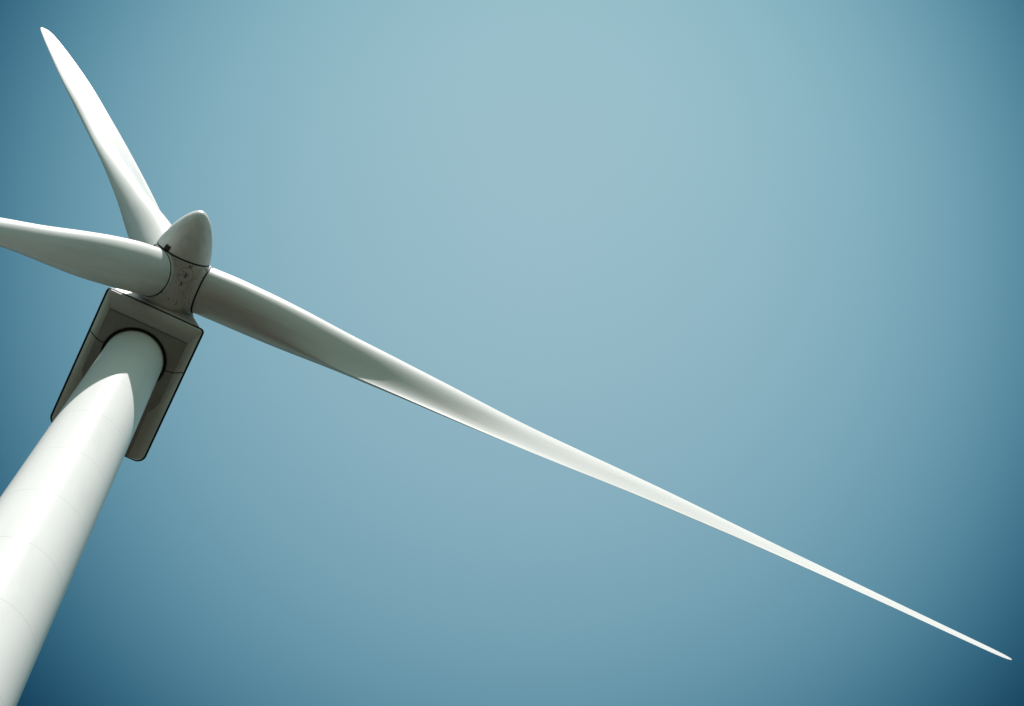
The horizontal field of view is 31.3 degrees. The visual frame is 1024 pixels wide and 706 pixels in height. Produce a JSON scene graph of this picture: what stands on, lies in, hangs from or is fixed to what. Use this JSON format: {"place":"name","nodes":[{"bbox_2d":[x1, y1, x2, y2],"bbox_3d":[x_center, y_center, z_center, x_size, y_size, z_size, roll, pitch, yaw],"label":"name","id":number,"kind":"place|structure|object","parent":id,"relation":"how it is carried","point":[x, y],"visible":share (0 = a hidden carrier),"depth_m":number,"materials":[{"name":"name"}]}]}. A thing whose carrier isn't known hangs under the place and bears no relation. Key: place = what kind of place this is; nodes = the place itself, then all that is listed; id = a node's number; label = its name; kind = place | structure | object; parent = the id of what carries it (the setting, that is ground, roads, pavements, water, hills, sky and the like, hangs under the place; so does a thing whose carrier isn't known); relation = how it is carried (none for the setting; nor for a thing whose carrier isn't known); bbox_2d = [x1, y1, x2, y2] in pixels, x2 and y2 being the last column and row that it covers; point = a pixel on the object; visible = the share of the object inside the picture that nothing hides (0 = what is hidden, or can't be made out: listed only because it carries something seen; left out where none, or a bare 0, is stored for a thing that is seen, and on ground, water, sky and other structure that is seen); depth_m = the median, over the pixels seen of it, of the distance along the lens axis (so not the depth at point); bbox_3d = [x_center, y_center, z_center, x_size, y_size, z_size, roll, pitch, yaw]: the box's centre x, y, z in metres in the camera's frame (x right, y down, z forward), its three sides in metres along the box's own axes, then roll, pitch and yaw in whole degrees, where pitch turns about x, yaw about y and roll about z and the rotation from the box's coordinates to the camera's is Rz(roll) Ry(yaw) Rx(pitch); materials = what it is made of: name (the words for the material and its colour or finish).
{"place":"outdoors","nodes":[
{"label":"outdoors","id":0,"kind":"place"},
{"bbox_2d":[0,0,1023,705],"label":"sky","id":1,"kind":"structure","parent":0,"point":[758,263],"materials":[{"name":"blue"}]},
{"label":"gravel pad","id":2,"kind":"structure","parent":0,"visible":0},
{"bbox_2d":[0,27,1011,705],"bbox_3d":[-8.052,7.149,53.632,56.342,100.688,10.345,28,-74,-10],"label":"wind turbine","id":3,"kind":"object","parent":2,"relation":"on","point":[144,335],"visible":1,"depth_m":67.64,"materials":[{"name":"paint"},{"name":"metal"},{"name":"black rubber"}]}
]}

